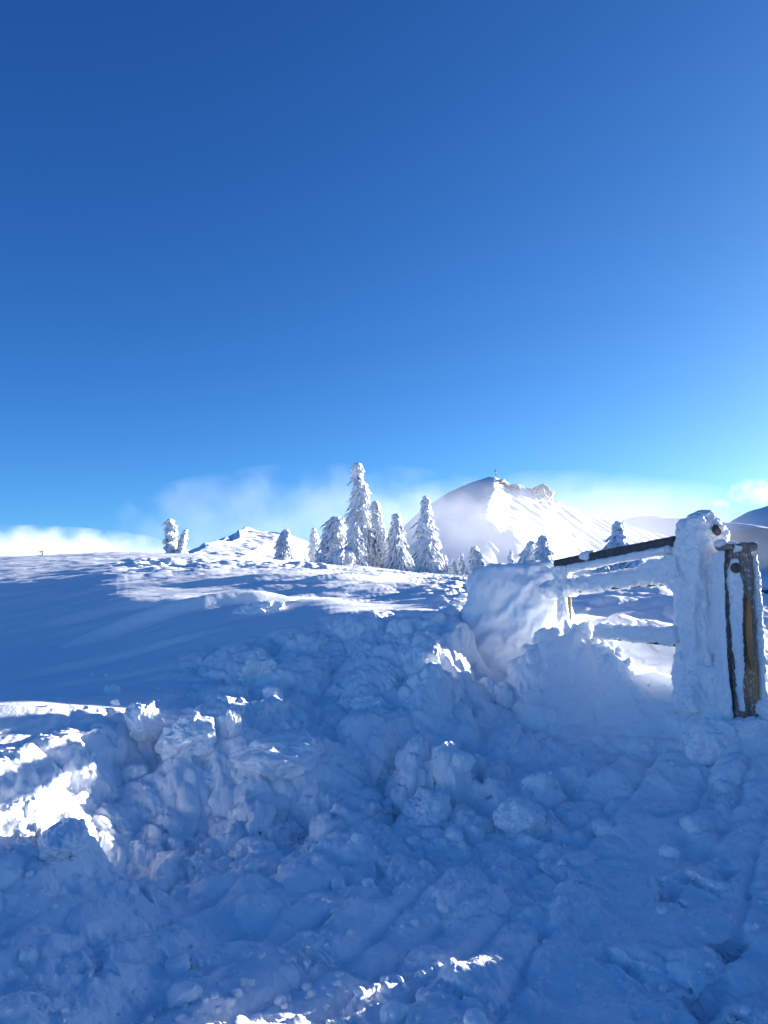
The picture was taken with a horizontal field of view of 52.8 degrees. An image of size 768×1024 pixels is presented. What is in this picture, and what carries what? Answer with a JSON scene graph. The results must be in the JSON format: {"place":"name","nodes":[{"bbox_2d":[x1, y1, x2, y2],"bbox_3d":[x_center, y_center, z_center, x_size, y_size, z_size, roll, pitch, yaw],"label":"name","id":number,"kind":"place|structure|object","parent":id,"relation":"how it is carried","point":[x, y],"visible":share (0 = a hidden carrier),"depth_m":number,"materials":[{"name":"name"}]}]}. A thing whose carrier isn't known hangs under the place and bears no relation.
{"place":"outdoors","nodes":[
{"label":"outdoors","id":0,"kind":"place"},
{"bbox_2d":[188,527,320,561],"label":"hill","id":1,"kind":"structure","parent":0,"point":[248,542],"depth_m":108.82,"materials":[{"name":"white snow"}]},
{"bbox_2d":[0,552,767,1023],"bbox_3d":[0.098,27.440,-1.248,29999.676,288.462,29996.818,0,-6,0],"label":"snow ground","id":2,"kind":"structure","parent":0,"point":[170,626],"depth_m":5.05,"materials":[{"name":"white snow"}]},
{"bbox_2d":[18,947,35,966],"bbox_3d":[-1.485,1.843,3.204,0.093,0.078,0.071,-2,-6,23],"label":"snow lump","id":3,"kind":"object","parent":2,"relation":"on","point":[27,957],"visible":1,"depth_m":3.18,"materials":[{"name":"white snow"}]},
{"bbox_2d":[38,853,50,859],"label":"snow lump","id":4,"kind":"object","parent":2,"relation":"on","point":[42,857],"visible":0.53,"depth_m":3.92,"materials":[{"name":"white snow"}]},
{"bbox_2d":[40,972,56,985],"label":"snow lump","id":5,"kind":"object","parent":2,"relation":"on","point":[47,979],"visible":1,"depth_m":3.02,"materials":[{"name":"white snow"}]},
{"bbox_2d":[37,817,89,859],"bbox_3d":[-1.707,1.740,4.115,0.254,0.195,0.571,3,-6,-23],"label":"snow block","id":6,"kind":"object","parent":2,"relation":"on","point":[63,837],"depth_m":3.98,"materials":[{"name":"white snow"}]},
{"bbox_2d":[104,683,120,693],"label":"snow lump","id":7,"kind":"object","parent":2,"relation":"on","point":[112,688],"visible":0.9,"depth_m":6.96,"materials":[{"name":"white snow"}]},
{"bbox_2d":[110,699,119,705],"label":"snow lump","id":8,"kind":"object","parent":2,"relation":"on","point":[116,702],"visible":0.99,"depth_m":6.12,"materials":[{"name":"white snow"}]},
{"bbox_2d":[121,762,148,782],"bbox_3d":[-1.751,1.840,5.418,0.201,0.168,0.154,1,-6,-12],"label":"snow lump","id":9,"kind":"object","parent":2,"relation":"on","point":[131,771],"visible":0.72,"depth_m":5.38,"materials":[{"name":"white snow"}]},
{"bbox_2d":[124,699,163,741],"bbox_3d":[-1.806,1.573,5.766,0.292,0.332,0.378,0,-6,0],"label":"snow block","id":10,"kind":"object","parent":2,"relation":"on","point":[143,720],"depth_m":5.68,"materials":[{"name":"white snow"}]},
{"bbox_2d":[162,518,177,552],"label":"spruce tree","id":11,"kind":"object","parent":2,"relation":"on","point":[170,539],"visible":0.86,"depth_m":55.80,"materials":[{"name":"white plant"}]},
{"bbox_2d":[166,837,183,850],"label":"snow block","id":12,"kind":"object","parent":2,"relation":"on","point":[173,844],"depth_m":4.79,"materials":[{"name":"white snow"}]},
{"bbox_2d":[164,952,189,974],"bbox_3d":[-0.905,1.993,3.377,0.114,0.121,0.120,2,-6,-20],"label":"snow lump","id":13,"kind":"object","parent":2,"relation":"on","point":[178,963],"visible":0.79,"depth_m":3.34,"materials":[{"name":"white snow"}]},
{"bbox_2d":[174,885,184,891],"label":"snow lump","id":14,"kind":"object","parent":2,"relation":"on","point":[178,888],"visible":1,"depth_m":4.23,"materials":[{"name":"white snow"}]},
{"bbox_2d":[176,530,188,552],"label":"spruce tree","id":15,"kind":"object","parent":2,"relation":"on","point":[181,544],"visible":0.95,"depth_m":55.36,"materials":[{"name":"white plant"}]},
{"bbox_2d":[166,980,202,1009],"bbox_3d":[-0.806,1.944,3.125,0.141,0.091,0.130,2,-6,-20],"label":"snow lump","id":16,"kind":"object","parent":2,"relation":"on","point":[179,993],"visible":0.9,"depth_m":3.09,"materials":[{"name":"white snow"}]},
{"bbox_2d":[155,711,216,760],"bbox_3d":[-1.458,1.626,5.639,0.409,0.351,0.398,5,-8,-38],"label":"snow block","id":17,"kind":"object","parent":2,"relation":"on","point":[193,733],"depth_m":5.53,"materials":[{"name":"white snow"}]},
{"bbox_2d":[216,709,241,737],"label":"snow block","id":18,"kind":"object","parent":2,"relation":"on","point":[229,724],"depth_m":5.75,"materials":[{"name":"white snow"}]},
{"bbox_2d":[228,1015,249,1023],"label":"snow lump","id":19,"kind":"object","parent":2,"relation":"on","point":[240,1019],"visible":1,"depth_m":2.80,"materials":[{"name":"white snow"}]},
{"bbox_2d":[238,688,244,694],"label":"snow lump","id":20,"kind":"object","parent":2,"relation":"on","point":[241,691],"visible":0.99,"depth_m":6.81,"materials":[{"name":"white snow"}]},
{"bbox_2d":[237,776,247,783],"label":"snow lump","id":21,"kind":"object","parent":2,"relation":"on","point":[241,779],"visible":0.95,"depth_m":5.39,"materials":[{"name":"white snow"}]},
{"bbox_2d":[244,861,260,872],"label":"snow lump","id":22,"kind":"object","parent":2,"relation":"on","point":[254,867],"visible":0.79,"depth_m":4.45,"materials":[{"name":"white snow"}]},
{"bbox_2d":[237,650,276,684],"bbox_3d":[-1.202,1.569,7.474,0.353,0.463,0.467,-4,-7,34],"label":"snow block","id":23,"kind":"object","parent":2,"relation":"on","point":[258,663],"depth_m":7.35,"materials":[{"name":"white snow"}]},
{"bbox_2d":[232,600,284,614],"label":"snow block","id":24,"kind":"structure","parent":2,"relation":"on","point":[256,607],"depth_m":9.93,"materials":[{"name":"white snow"}]},
{"bbox_2d":[262,685,282,699],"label":"snow lump","id":25,"kind":"object","parent":2,"relation":"on","point":[268,690],"visible":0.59,"depth_m":6.64,"materials":[{"name":"white snow"}]},
{"bbox_2d":[228,732,322,780],"bbox_3d":[-0.793,1.796,5.633,0.681,0.339,0.546,0,-6,0],"label":"snow block","id":26,"kind":"object","parent":2,"relation":"on","point":[289,755],"depth_m":5.48,"materials":[{"name":"white snow"}]},
{"bbox_2d":[274,529,295,560],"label":"spruce tree","id":27,"kind":"object","parent":2,"relation":"on","point":[284,548],"visible":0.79,"depth_m":74.56,"materials":[{"name":"white plant"}]},
{"bbox_2d":[306,528,320,562],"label":"spruce tree","id":28,"kind":"object","parent":2,"relation":"on","point":[313,544],"visible":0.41,"depth_m":92.71,"materials":[{"name":"white plant"}]},
{"bbox_2d":[313,551,321,562],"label":"spruce tree","id":29,"kind":"object","parent":2,"relation":"on","point":[316,555],"visible":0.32,"depth_m":74.72,"materials":[{"name":"white plant"}]},
{"bbox_2d":[316,516,346,563],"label":"spruce tree","id":30,"kind":"object","parent":2,"relation":"on","point":[333,537],"visible":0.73,"depth_m":69.86,"materials":[{"name":"white plant"}]},
{"bbox_2d":[329,906,335,915],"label":"snow lump","id":31,"kind":"object","parent":2,"relation":"on","point":[332,910],"visible":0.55,"depth_m":3.92,"materials":[{"name":"white snow"}]},
{"bbox_2d":[330,876,345,889],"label":"snow lump","id":32,"kind":"object","parent":2,"relation":"on","point":[337,883],"visible":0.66,"depth_m":4.23,"materials":[{"name":"white snow"}]},
{"bbox_2d":[327,547,357,564],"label":"spruce tree","id":33,"kind":"object","parent":2,"relation":"on","point":[343,556],"visible":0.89,"depth_m":66.58,"materials":[{"name":"white plant"}]},
{"bbox_2d":[337,697,352,710],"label":"snow block","id":34,"kind":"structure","parent":2,"relation":"on","point":[344,702],"depth_m":6.91,"materials":[{"name":"white snow"}]},
{"bbox_2d":[343,520,371,566],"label":"spruce tree","id":35,"kind":"object","parent":2,"relation":"on","point":[356,542],"visible":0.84,"depth_m":67.79,"materials":[{"name":"white plant"}]},
{"bbox_2d":[351,832,364,842],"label":"snow lump","id":36,"kind":"object","parent":2,"relation":"on","point":[357,837],"visible":1,"depth_m":4.68,"materials":[{"name":"white snow"}]},
{"bbox_2d":[342,463,383,566],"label":"spruce tree","id":37,"kind":"object","parent":2,"relation":"on","point":[360,503],"visible":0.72,"depth_m":74.63,"materials":[{"name":"white plant"}]},
{"bbox_2d":[350,692,383,709],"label":"snow block","id":38,"kind":"object","parent":2,"relation":"on","point":[362,701],"depth_m":6.79,"materials":[{"name":"white snow"}]},
{"bbox_2d":[362,877,373,888],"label":"snow lump","id":39,"kind":"object","parent":2,"relation":"on","point":[368,883],"visible":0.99,"depth_m":4.16,"materials":[{"name":"white snow"}]},
{"bbox_2d":[368,501,388,567],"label":"spruce tree","id":40,"kind":"object","parent":2,"relation":"on","point":[377,524],"visible":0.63,"depth_m":73.35,"materials":[{"name":"white plant"}]},
{"bbox_2d":[0,630,767,1023],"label":"snow crumbs","id":41,"kind":"object","parent":2,"relation":"on","point":[280,1000],"visible":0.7,"depth_m":3.39,"materials":[{"name":"white snow"}]},
{"bbox_2d":[380,998,407,1023],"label":"snow lump","id":42,"kind":"object","parent":2,"relation":"on","point":[394,1011],"visible":1,"depth_m":2.93,"materials":[{"name":"white snow"}]},
{"bbox_2d":[383,513,414,571],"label":"spruce tree","id":43,"kind":"object","parent":2,"relation":"on","point":[398,556],"visible":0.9,"depth_m":69.93,"materials":[{"name":"white plant"}]},
{"bbox_2d":[398,684,410,697],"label":"snow lump","id":44,"kind":"object","parent":2,"relation":"on","point":[404,690],"visible":0.98,"depth_m":6.98,"materials":[{"name":"white snow"}]},
{"bbox_2d":[406,834,418,844],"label":"snow lump","id":45,"kind":"object","parent":2,"relation":"on","point":[411,839],"visible":0.94,"depth_m":4.88,"materials":[{"name":"white snow"}]},
{"bbox_2d":[398,786,452,827],"bbox_3d":[0.303,2.121,5.366,0.429,0.394,0.404,5,-8,-39],"label":"snow block","id":46,"kind":"object","parent":2,"relation":"on","point":[424,807],"depth_m":5.24,"materials":[{"name":"white snow"}]},
{"bbox_2d":[408,496,446,573],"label":"spruce tree","id":47,"kind":"object","parent":2,"relation":"on","point":[428,558],"visible":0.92,"depth_m":62.52,"materials":[{"name":"white plant"}]},
{"bbox_2d":[442,554,447,573],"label":"spruce tree","id":48,"kind":"object","parent":2,"relation":"on","point":[445,560],"visible":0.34,"depth_m":74.75,"materials":[{"name":"white plant"}]},
{"bbox_2d":[447,558,457,574],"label":"spruce tree","id":49,"kind":"object","parent":2,"relation":"on","point":[453,568],"visible":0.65,"depth_m":65.67,"materials":[{"name":"white plant"}]},
{"bbox_2d":[444,826,463,842],"bbox_3d":[0.439,2.060,4.910,0.121,0.123,0.151,1,-6,-12],"label":"snow lump","id":50,"kind":"object","parent":2,"relation":"on","point":[452,833],"visible":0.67,"depth_m":4.87,"materials":[{"name":"white snow"}]},
{"bbox_2d":[456,553,464,574],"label":"spruce tree","id":51,"kind":"object","parent":2,"relation":"on","point":[460,567],"visible":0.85,"depth_m":65.67,"materials":[{"name":"white plant"}]},
{"bbox_2d":[451,751,475,771],"bbox_3d":[0.578,1.824,5.654,0.181,0.151,0.138,0,-6,-1],"label":"snow lump","id":52,"kind":"object","parent":2,"relation":"on","point":[464,761],"visible":1,"depth_m":5.61,"materials":[{"name":"white snow"}]},
{"bbox_2d":[463,567,468,574],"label":"spruce tree","id":53,"kind":"object","parent":2,"relation":"on","point":[466,572],"visible":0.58,"depth_m":64.22,"materials":[{"name":"white plant"}]},
{"bbox_2d":[463,1008,488,1023],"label":"snow lump","id":54,"kind":"object","parent":2,"relation":"on","point":[474,1016],"visible":1,"depth_m":2.74,"materials":[{"name":"white snow"}]},
{"bbox_2d":[468,545,484,573],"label":"spruce tree","id":55,"kind":"object","parent":2,"relation":"on","point":[475,560],"visible":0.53,"depth_m":68.63,"materials":[{"name":"white plant"}]},
{"bbox_2d":[471,661,486,679],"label":"snow block","id":56,"kind":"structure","parent":2,"relation":"on","point":[478,668],"depth_m":7.93,"materials":[{"name":"white snow"}]},
{"bbox_2d":[477,677,511,704],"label":"snow block","id":57,"kind":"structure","parent":2,"relation":"on","point":[493,688],"depth_m":7.53,"materials":[{"name":"white snow"}]},
{"bbox_2d":[495,687,513,707],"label":"snow block","id":58,"kind":"object","parent":2,"relation":"on","point":[504,697],"depth_m":7.35,"materials":[{"name":"white snow"}]},
{"bbox_2d":[507,551,514,562],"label":"spruce tree","id":59,"kind":"object","parent":2,"relation":"on","point":[510,559],"visible":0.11,"depth_m":94.73,"materials":[{"name":"white plant"}]},
{"bbox_2d":[460,559,574,674],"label":"snow wall","id":60,"kind":"structure","parent":2,"relation":"on","point":[508,610],"depth_m":8.64,"materials":[{"name":"white snow"}]},
{"bbox_2d":[492,796,545,832],"bbox_3d":[0.894,2.018,5.108,0.364,0.251,0.265,0,-6,0],"label":"snow block","id":61,"kind":"object","parent":2,"relation":"on","point":[517,814],"depth_m":5.03,"materials":[{"name":"white snow"}]},
{"bbox_2d":[521,643,530,652],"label":"snow block","id":62,"kind":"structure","parent":2,"relation":"on","point":[525,646],"depth_m":7.77,"materials":[{"name":"white snow"}]},
{"bbox_2d":[517,540,536,563],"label":"spruce tree","id":63,"kind":"object","parent":2,"relation":"on","point":[526,554],"visible":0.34,"depth_m":54.62,"materials":[{"name":"white plant"}]},
{"bbox_2d":[533,627,548,643],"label":"snow block","id":64,"kind":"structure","parent":2,"relation":"on","point":[539,634],"depth_m":7.72,"materials":[{"name":"white snow"}]},
{"bbox_2d":[532,534,554,559],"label":"spruce tree","id":65,"kind":"object","parent":2,"relation":"on","point":[543,551],"visible":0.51,"depth_m":52.67,"materials":[{"name":"white plant"}]},
{"bbox_2d":[549,627,559,634],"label":"snow block","id":66,"kind":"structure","parent":2,"relation":"on","point":[555,630],"depth_m":7.75,"materials":[{"name":"white snow"}]},
{"bbox_2d":[563,619,570,633],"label":"snow block","id":67,"kind":"object","parent":2,"relation":"on","point":[566,628],"depth_m":7.74,"materials":[{"name":"white snow"}]},
{"bbox_2d":[570,623,577,630],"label":"snow block","id":68,"kind":"object","parent":2,"relation":"on","point":[573,625],"depth_m":7.70,"materials":[{"name":"white snow"}]},
{"bbox_2d":[575,621,593,639],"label":"snow block","id":69,"kind":"object","parent":2,"relation":"on","point":[584,629],"depth_m":7.65,"materials":[{"name":"white snow"}]},
{"bbox_2d":[590,637,599,643],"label":"snow block","id":70,"kind":"object","parent":2,"relation":"on","point":[593,640],"depth_m":7.59,"materials":[{"name":"white snow"}]},
{"bbox_2d":[591,733,605,744],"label":"snow lump","id":71,"kind":"object","parent":2,"relation":"on","point":[598,739],"visible":1,"depth_m":6.39,"materials":[{"name":"white snow"}]},
{"bbox_2d":[591,818,612,836],"bbox_3d":[1.430,2.075,5.047,0.137,0.145,0.143,1,-6,-12],"label":"snow lump","id":72,"kind":"object","parent":2,"relation":"on","point":[599,826],"visible":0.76,"depth_m":5.00,"materials":[{"name":"white snow"}]},
{"bbox_2d":[595,565,610,571],"bbox_3d":[9.016,2.373,31.935,0.679,0.816,0.624,-4,-7,32],"label":"spruce tree","id":73,"kind":"object","parent":2,"relation":"on","point":[604,569],"visible":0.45,"depth_m":31.76,"materials":[{"name":"white plant"}]},
{"bbox_2d":[597,645,614,655],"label":"snow block","id":74,"kind":"object","parent":2,"relation":"on","point":[604,650],"depth_m":7.37,"materials":[{"name":"white snow"}]},
{"bbox_2d":[602,521,629,569],"bbox_3d":[12.043,1.974,40.041,2.151,3.096,2.159,0,-6,0],"label":"spruce tree","id":75,"kind":"object","parent":2,"relation":"on","point":[618,537],"visible":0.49,"depth_m":39.78,"materials":[{"name":"white plant"}]},
{"bbox_2d":[615,647,622,653],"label":"snow block","id":76,"kind":"object","parent":2,"relation":"on","point":[618,650],"depth_m":7.32,"materials":[{"name":"white snow"}]},
{"bbox_2d":[623,658,632,666],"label":"snow block","id":77,"kind":"object","parent":2,"relation":"on","point":[628,661],"depth_m":7.17,"materials":[{"name":"white snow"}]},
{"bbox_2d":[623,559,645,568],"bbox_3d":[9.753,2.229,29.920,1.271,1.133,1.180,0,-6,0],"label":"spruce tree","id":78,"kind":"object","parent":2,"relation":"on","point":[632,564],"visible":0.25,"depth_m":29.82,"materials":[{"name":"white plant"}]},
{"bbox_2d":[539,510,767,720],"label":"wooden fence","id":79,"kind":"object","parent":2,"relation":"on","point":[705,570],"visible":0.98,"depth_m":6.53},
{"bbox_2d":[659,844,679,859],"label":"snow lump","id":80,"kind":"object","parent":2,"relation":"on","point":[669,851],"visible":0.95,"depth_m":4.58,"materials":[{"name":"white snow"}]},
{"bbox_2d":[679,899,689,907],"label":"snow lump","id":81,"kind":"object","parent":2,"relation":"on","point":[684,903],"visible":1,"depth_m":3.97,"materials":[{"name":"white snow"}]},
{"bbox_2d":[676,1010,697,1023],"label":"snow lump","id":82,"kind":"object","parent":2,"relation":"on","point":[683,1017],"visible":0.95,"depth_m":2.98,"materials":[{"name":"white snow"}]},
{"bbox_2d":[679,812,710,832],"bbox_3d":[1.982,1.999,4.939,0.194,0.146,0.181,-3,-6,23],"label":"snow lump","id":83,"kind":"object","parent":2,"relation":"on","point":[697,822],"visible":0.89,"depth_m":4.90,"materials":[{"name":"white snow"}]},
{"bbox_2d":[681,717,737,766],"bbox_3d":[2.583,1.833,6.016,0.516,0.454,0.287,0,-6,0],"label":"snow block","id":84,"kind":"object","parent":2,"relation":"on","point":[707,741],"depth_m":5.93,"materials":[{"name":"white snow"}]},
{"bbox_2d":[725,716,765,736],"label":"snow block","id":85,"kind":"object","parent":2,"relation":"on","point":[748,726],"depth_m":6.00,"materials":[{"name":"white snow"}]},
{"bbox_2d":[755,699,767,718],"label":"snow block","id":86,"kind":"object","parent":2,"relation":"on","point":[761,709],"depth_m":6.10,"materials":[{"name":"white snow"}]},
{"bbox_2d":[761,580,767,593],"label":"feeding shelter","id":87,"kind":"object","parent":2,"relation":"on","point":[764,587],"visible":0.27,"depth_m":21.66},
{"bbox_2d":[0,0,767,556],"label":"sky","id":88,"kind":"structure","parent":0,"point":[253,253],"materials":[{"name":"blue"}]},
{"bbox_2d":[403,477,767,575],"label":"mountain","id":89,"kind":"structure","parent":0,"point":[494,520],"depth_m":611.27,"materials":[{"name":"white snow"}]},
{"bbox_2d":[496,480,508,486],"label":"rock outcrop","id":90,"kind":"object","parent":89,"relation":"on","point":[502,482],"visible":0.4,"depth_m":691.06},
{"bbox_2d":[507,485,520,490],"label":"rock outcrop","id":91,"kind":"object","parent":89,"relation":"on","point":[512,487],"visible":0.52,"depth_m":689.05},
{"bbox_2d":[531,484,553,501],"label":"rock outcrop","id":92,"kind":"object","parent":89,"relation":"on","point":[545,493],"visible":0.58,"depth_m":691.69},
{"bbox_2d":[620,516,767,569],"bbox_3d":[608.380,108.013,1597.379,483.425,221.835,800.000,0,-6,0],"label":"hill","id":93,"kind":"structure","parent":0,"point":[666,526],"depth_m":1481.27,"materials":[{"name":"white snow"}]},
{"bbox_2d":[729,506,767,569],"bbox_3d":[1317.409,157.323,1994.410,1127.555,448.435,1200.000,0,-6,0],"label":"mountain","id":94,"kind":"structure","parent":0,"point":[758,517],"depth_m":2151.29,"materials":[{"name":"white snow"}]}
]}

